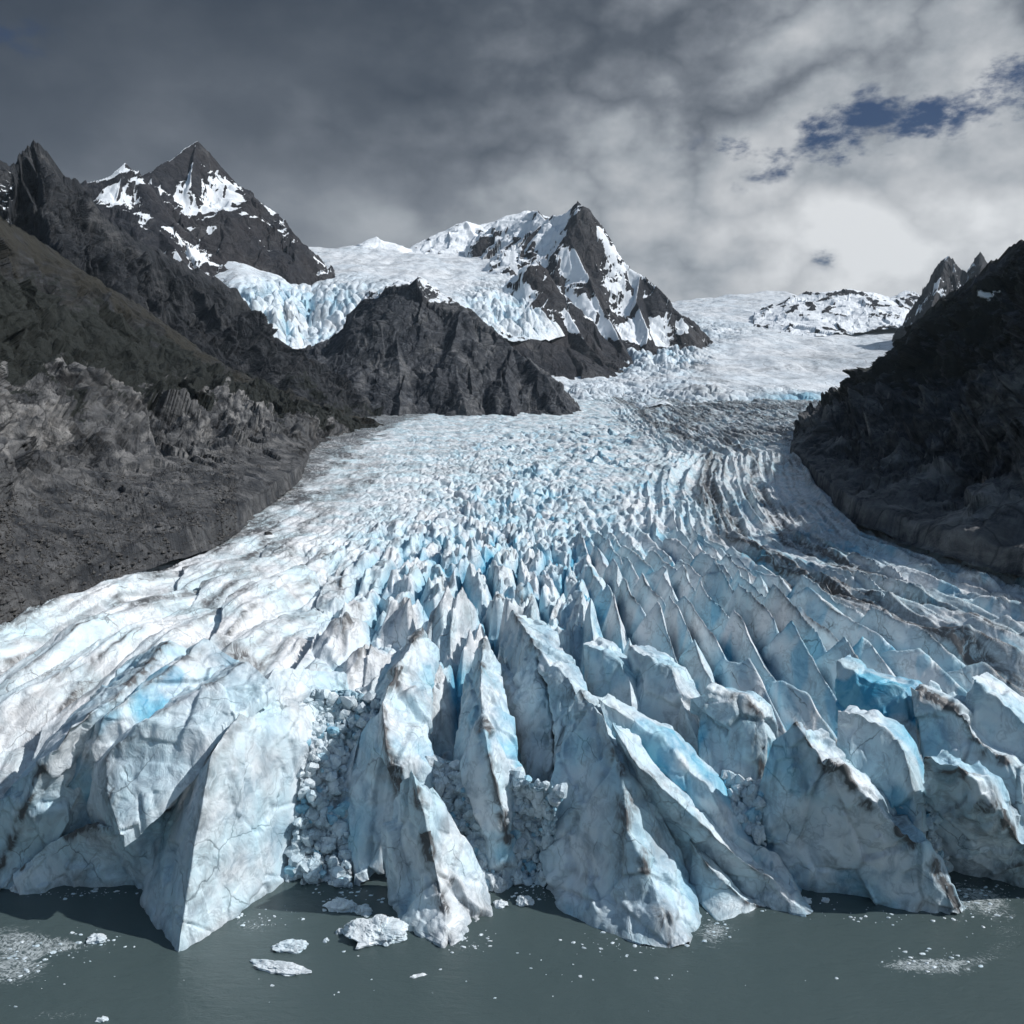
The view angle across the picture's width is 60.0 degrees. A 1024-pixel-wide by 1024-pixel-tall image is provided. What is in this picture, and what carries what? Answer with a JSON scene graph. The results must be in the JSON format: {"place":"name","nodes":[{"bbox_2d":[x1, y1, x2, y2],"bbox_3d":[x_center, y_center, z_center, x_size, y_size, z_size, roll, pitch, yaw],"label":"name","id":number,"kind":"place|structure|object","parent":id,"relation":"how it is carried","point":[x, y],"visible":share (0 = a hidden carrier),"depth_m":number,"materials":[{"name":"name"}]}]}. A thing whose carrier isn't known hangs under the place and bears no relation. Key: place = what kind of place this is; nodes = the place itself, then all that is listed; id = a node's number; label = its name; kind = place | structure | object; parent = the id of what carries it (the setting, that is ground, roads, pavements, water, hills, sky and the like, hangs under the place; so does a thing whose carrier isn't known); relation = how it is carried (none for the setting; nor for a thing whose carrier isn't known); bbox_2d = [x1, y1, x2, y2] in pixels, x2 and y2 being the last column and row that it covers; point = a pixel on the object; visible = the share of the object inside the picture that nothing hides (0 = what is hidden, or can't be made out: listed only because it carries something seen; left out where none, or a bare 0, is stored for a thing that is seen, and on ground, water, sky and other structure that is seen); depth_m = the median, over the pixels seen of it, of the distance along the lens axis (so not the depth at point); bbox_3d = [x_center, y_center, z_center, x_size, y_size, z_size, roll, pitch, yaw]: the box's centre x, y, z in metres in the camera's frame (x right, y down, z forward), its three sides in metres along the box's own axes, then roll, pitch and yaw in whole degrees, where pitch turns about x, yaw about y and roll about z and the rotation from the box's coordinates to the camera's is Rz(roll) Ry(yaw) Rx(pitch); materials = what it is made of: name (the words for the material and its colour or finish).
{"place":"outdoors","nodes":[
{"label":"outdoors","id":0,"kind":"place"},
{"bbox_2d":[0,216,383,622],"bbox_3d":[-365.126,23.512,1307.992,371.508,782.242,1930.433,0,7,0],"label":"valley slope","id":1,"kind":"structure","parent":0,"point":[99,379],"depth_m":737.03,"materials":[{"name":"grey stone"}]},
{"bbox_2d":[0,456,237,623],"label":"scree","id":2,"kind":"structure","parent":1,"relation":"on","point":[41,541],"depth_m":500.10,"materials":[{"name":"gravel"}]},
{"bbox_2d":[0,139,384,417],"bbox_3d":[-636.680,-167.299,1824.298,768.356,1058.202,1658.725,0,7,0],"label":"brown mountain","id":3,"kind":"structure","parent":0,"point":[44,199],"depth_m":1672.78,"materials":[{"name":"stone"}]},
{"bbox_2d":[81,141,334,285],"bbox_3d":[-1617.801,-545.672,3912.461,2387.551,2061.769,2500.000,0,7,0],"label":"peak","id":4,"kind":"structure","parent":0,"point":[194,205],"depth_m":3411.22,"materials":[{"name":"grey stone"}]},
{"bbox_2d":[299,276,581,416],"bbox_3d":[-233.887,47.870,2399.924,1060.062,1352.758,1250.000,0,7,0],"label":"rock mountain","id":5,"kind":"structure","parent":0,"point":[419,345],"depth_m":2162.39,"materials":[{"name":"grey stone"}]},
{"bbox_2d":[352,211,549,254],"bbox_3d":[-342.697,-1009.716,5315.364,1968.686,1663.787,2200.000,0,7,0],"label":"snow massif","id":6,"kind":"structure","parent":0,"point":[456,239],"depth_m":5127.38,"materials":[{"name":"white snow"}]},
{"bbox_2d":[0,396,1023,797],"bbox_3d":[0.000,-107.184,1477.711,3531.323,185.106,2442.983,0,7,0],"label":"glacier","id":7,"kind":"object","parent":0,"point":[722,542],"visible":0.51,"depth_m":476.99,"materials":[{"name":"white ice"}]},
{"bbox_2d":[0,640,186,888],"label":"serac","id":8,"kind":"object","parent":7,"relation":"on","point":[38,799],"visible":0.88,"depth_m":272.34,"materials":[{"name":"white ice"}]},
{"bbox_2d":[8,792,182,894],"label":"serac","id":9,"kind":"object","parent":7,"relation":"on","point":[96,854],"visible":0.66,"depth_m":272.86,"materials":[{"name":"ice"}]},
{"bbox_2d":[0,638,238,888],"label":"serac","id":10,"kind":"object","parent":7,"relation":"on","point":[200,661],"visible":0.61,"depth_m":279.33,"materials":[{"name":"white ice"}]},
{"bbox_2d":[86,661,274,846],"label":"serac","id":11,"kind":"object","parent":7,"relation":"on","point":[145,772],"visible":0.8,"depth_m":263.27,"materials":[{"name":"white ice"}]},
{"bbox_2d":[140,668,348,951],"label":"serac","id":12,"kind":"object","parent":7,"relation":"on","point":[221,859],"visible":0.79,"depth_m":264.31,"materials":[{"name":"white ice"}]},
{"bbox_2d":[283,688,380,887],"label":"ice rubble","id":13,"kind":"object","parent":7,"relation":"on","point":[312,870],"visible":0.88,"depth_m":287.99,"materials":[{"name":"white ice"}]},
{"bbox_2d":[327,730,361,880],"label":"serac","id":14,"kind":"object","parent":7,"relation":"on","point":[349,772],"visible":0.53,"depth_m":293.97,"materials":[{"name":"white ice"}]},
{"bbox_2d":[347,627,439,885],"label":"serac","id":15,"kind":"object","parent":7,"relation":"on","point":[394,743],"visible":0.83,"depth_m":286.89,"materials":[{"name":"white ice"}]},
{"bbox_2d":[381,770,492,947],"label":"serac","id":16,"kind":"object","parent":7,"relation":"on","point":[438,894],"visible":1,"depth_m":260.79,"materials":[{"name":"white ice"}]},
{"bbox_2d":[425,754,508,892],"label":"ice rubble","id":17,"kind":"object","parent":7,"relation":"on","point":[447,788],"visible":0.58,"depth_m":281.39,"materials":[{"name":"white ice"}]},
{"bbox_2d":[453,638,522,889],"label":"serac","id":18,"kind":"object","parent":7,"relation":"on","point":[485,753],"visible":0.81,"depth_m":279.50,"materials":[{"name":"white ice"}]},
{"bbox_2d":[507,766,567,886],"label":"ice rubble","id":19,"kind":"object","parent":7,"relation":"on","point":[526,849],"visible":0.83,"depth_m":277.45,"materials":[{"name":"white ice"}]},
{"bbox_2d":[499,610,587,782],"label":"serac","id":20,"kind":"object","parent":7,"relation":"on","point":[544,682],"visible":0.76,"depth_m":311.67,"materials":[{"name":"white ice"}]},
{"bbox_2d":[583,637,640,712],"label":"serac","id":21,"kind":"object","parent":7,"relation":"on","point":[607,668],"visible":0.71,"depth_m":319.77,"materials":[{"name":"white ice"}]},
{"bbox_2d":[539,689,701,947],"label":"serac","id":22,"kind":"object","parent":7,"relation":"on","point":[611,859],"visible":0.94,"depth_m":265.07,"materials":[{"name":"white ice"}]},
{"bbox_2d":[627,645,699,754],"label":"serac","id":23,"kind":"object","parent":7,"relation":"on","point":[667,691],"visible":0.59,"depth_m":308.58,"materials":[{"name":"white ice"}]},
{"bbox_2d":[598,693,801,892],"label":"serac","id":24,"kind":"object","parent":7,"relation":"on","point":[683,765],"visible":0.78,"depth_m":276.10,"materials":[{"name":"ice"}]},
{"bbox_2d":[612,723,812,916],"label":"serac","id":25,"kind":"object","parent":7,"relation":"on","point":[685,819],"visible":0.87,"depth_m":267.20,"materials":[{"name":"white ice"}]},
{"bbox_2d":[683,840,765,920],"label":"serac","id":26,"kind":"object","parent":7,"relation":"on","point":[721,896],"visible":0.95,"depth_m":264.98,"materials":[{"name":"white ice"}]},
{"bbox_2d":[690,682,777,779],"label":"serac","id":27,"kind":"object","parent":7,"relation":"on","point":[737,731],"visible":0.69,"depth_m":288.19,"materials":[{"name":"white ice"}]},
{"bbox_2d":[720,770,773,870],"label":"ice rubble","id":28,"kind":"object","parent":7,"relation":"on","point":[746,811],"visible":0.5,"depth_m":277.64,"materials":[{"name":"ice"}]},
{"bbox_2d":[757,722,964,914],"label":"serac","id":29,"kind":"object","parent":7,"relation":"on","point":[832,821],"visible":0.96,"depth_m":266.64,"materials":[{"name":"white ice"}]},
{"bbox_2d":[834,655,922,754],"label":"serac","id":30,"kind":"object","parent":7,"relation":"on","point":[859,684],"visible":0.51,"depth_m":301.06,"materials":[{"name":"blue ice"}]},
{"bbox_2d":[837,705,928,838],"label":"serac","id":31,"kind":"object","parent":7,"relation":"on","point":[878,748],"visible":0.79,"depth_m":275.17,"materials":[{"name":"white ice"}]},
{"bbox_2d":[899,801,953,872],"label":"ice rubble","id":32,"kind":"object","parent":7,"relation":"on","point":[934,820],"visible":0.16,"depth_m":274.97,"materials":[{"name":"white ice"}]},
{"bbox_2d":[911,680,1023,829],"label":"serac","id":33,"kind":"object","parent":7,"relation":"on","point":[944,720],"visible":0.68,"depth_m":280.11,"materials":[{"name":"white ice"}]},
{"bbox_2d":[923,749,1023,887],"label":"serac","id":34,"kind":"object","parent":7,"relation":"on","point":[979,831],"visible":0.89,"depth_m":264.48,"materials":[{"name":"white ice"}]},
{"bbox_2d":[965,672,1023,761],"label":"serac","id":35,"kind":"object","parent":7,"relation":"on","point":[994,705],"visible":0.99,"depth_m":280.77,"materials":[{"name":"ice"}]},
{"bbox_2d":[0,871,1023,1023],"bbox_3d":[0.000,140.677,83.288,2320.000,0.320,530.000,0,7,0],"label":"water","id":36,"kind":"structure","parent":0,"point":[771,959],"depth_m":236.28,"materials":[{"name":"grey liquid"}]},
{"bbox_2d":[9,884,18,893],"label":"ice floe","id":37,"kind":"object","parent":36,"relation":"on","point":[13,888],"visible":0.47,"depth_m":272.54,"materials":[{"name":"white ice"}]},
{"bbox_2d":[86,933,106,943],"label":"ice floe","id":38,"kind":"object","parent":36,"relation":"on","point":[95,938],"visible":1,"depth_m":247.28,"materials":[{"name":"white ice"}]},
{"bbox_2d":[95,1016,108,1022],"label":"ice floe","id":39,"kind":"object","parent":36,"relation":"on","point":[102,1019],"visible":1,"depth_m":215.85,"materials":[{"name":"white ice"}]},
{"bbox_2d":[249,959,311,975],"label":"ice floe","id":40,"kind":"object","parent":36,"relation":"on","point":[284,968],"visible":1,"depth_m":234.92,"materials":[{"name":"white ice"}]},
{"bbox_2d":[271,939,308,953],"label":"ice floe","id":41,"kind":"object","parent":36,"relation":"on","point":[293,946],"visible":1,"depth_m":243.83,"materials":[{"name":"white ice"}]},
{"bbox_2d":[336,928,342,934],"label":"ice floe","id":42,"kind":"object","parent":36,"relation":"on","point":[339,930],"visible":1,"depth_m":251.38,"materials":[{"name":"white ice"}]},
{"bbox_2d":[322,897,357,912],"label":"ice floe","id":43,"kind":"object","parent":36,"relation":"on","point":[340,905],"visible":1,"depth_m":262.64,"materials":[{"name":"white ice"}]},
{"bbox_2d":[354,904,372,917],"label":"ice floe","id":44,"kind":"object","parent":36,"relation":"on","point":[365,910],"visible":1,"depth_m":260.90,"materials":[{"name":"ice"}]},
{"bbox_2d":[342,914,408,949],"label":"ice floe","id":45,"kind":"object","parent":36,"relation":"on","point":[382,930],"visible":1,"depth_m":248.14,"materials":[{"name":"white ice"}]},
{"bbox_2d":[409,973,426,977],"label":"ice floe","id":46,"kind":"object","parent":36,"relation":"on","point":[418,975],"visible":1,"depth_m":232.50,"materials":[{"name":"white ice"}]},
{"bbox_2d":[493,899,507,908],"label":"ice floe","id":47,"kind":"object","parent":36,"relation":"on","point":[500,904],"visible":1,"depth_m":264.60,"materials":[{"name":"white ice"}]},
{"bbox_2d":[3,878,1019,1007],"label":"brash ice","id":48,"kind":"structure","parent":36,"relation":"on","point":[243,925],"depth_m":248.92,"materials":[{"name":"white ice"}]},
{"bbox_2d":[516,895,533,906],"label":"ice floe","id":49,"kind":"object","parent":36,"relation":"on","point":[523,901],"visible":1,"depth_m":265.46,"materials":[{"name":"white ice"}]},
{"bbox_2d":[803,897,811,903],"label":"ice floe","id":50,"kind":"object","parent":36,"relation":"on","point":[808,900],"visible":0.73,"depth_m":266.51,"materials":[{"name":"white ice"}]},
{"bbox_2d":[821,897,829,902],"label":"ice floe","id":51,"kind":"object","parent":36,"relation":"on","point":[825,900],"visible":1,"depth_m":267.08,"materials":[{"name":"ice"}]},
{"bbox_2d":[0,0,1023,301],"label":"sky","id":52,"kind":"structure","parent":0,"point":[720,147],"materials":[{"name":"grey"}]},
{"bbox_2d":[464,201,712,379],"bbox_3d":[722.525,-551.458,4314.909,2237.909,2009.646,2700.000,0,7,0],"label":"pyramid peak","id":53,"kind":"structure","parent":0,"point":[589,292],"depth_m":4046.30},
{"bbox_2d":[215,246,564,348],"bbox_3d":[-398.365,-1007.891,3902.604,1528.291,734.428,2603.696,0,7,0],"label":"hanging glacier","id":54,"kind":"object","parent":53,"relation":"on","point":[303,315],"visible":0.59,"depth_m":3374.28,"materials":[{"name":"white ice"}]},
{"bbox_2d":[552,291,896,408],"bbox_3d":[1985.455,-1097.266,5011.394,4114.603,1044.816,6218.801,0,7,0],"label":"snowfield","id":55,"kind":"structure","parent":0,"point":[741,357],"depth_m":3552.22,"materials":[{"name":"white snow"}]},
{"bbox_2d":[753,289,919,336],"bbox_3d":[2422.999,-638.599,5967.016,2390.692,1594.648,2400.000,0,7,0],"label":"snow ridge","id":56,"kind":"structure","parent":0,"point":[829,313],"depth_m":5123.20,"materials":[{"name":"white snow"}]},
{"bbox_2d":[790,239,1023,576],"bbox_3d":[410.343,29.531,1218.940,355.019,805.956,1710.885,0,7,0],"label":"valley wall","id":57,"kind":"structure","parent":0,"point":[914,436],"depth_m":752.84,"materials":[{"name":"black stone"}]},
{"bbox_2d":[892,252,987,341],"bbox_3d":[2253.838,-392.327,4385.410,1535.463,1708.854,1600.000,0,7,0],"label":"spire","id":58,"kind":"structure","parent":0,"point":[948,275],"depth_m":4156.82,"materials":[{"name":"grey stone"}]}
]}

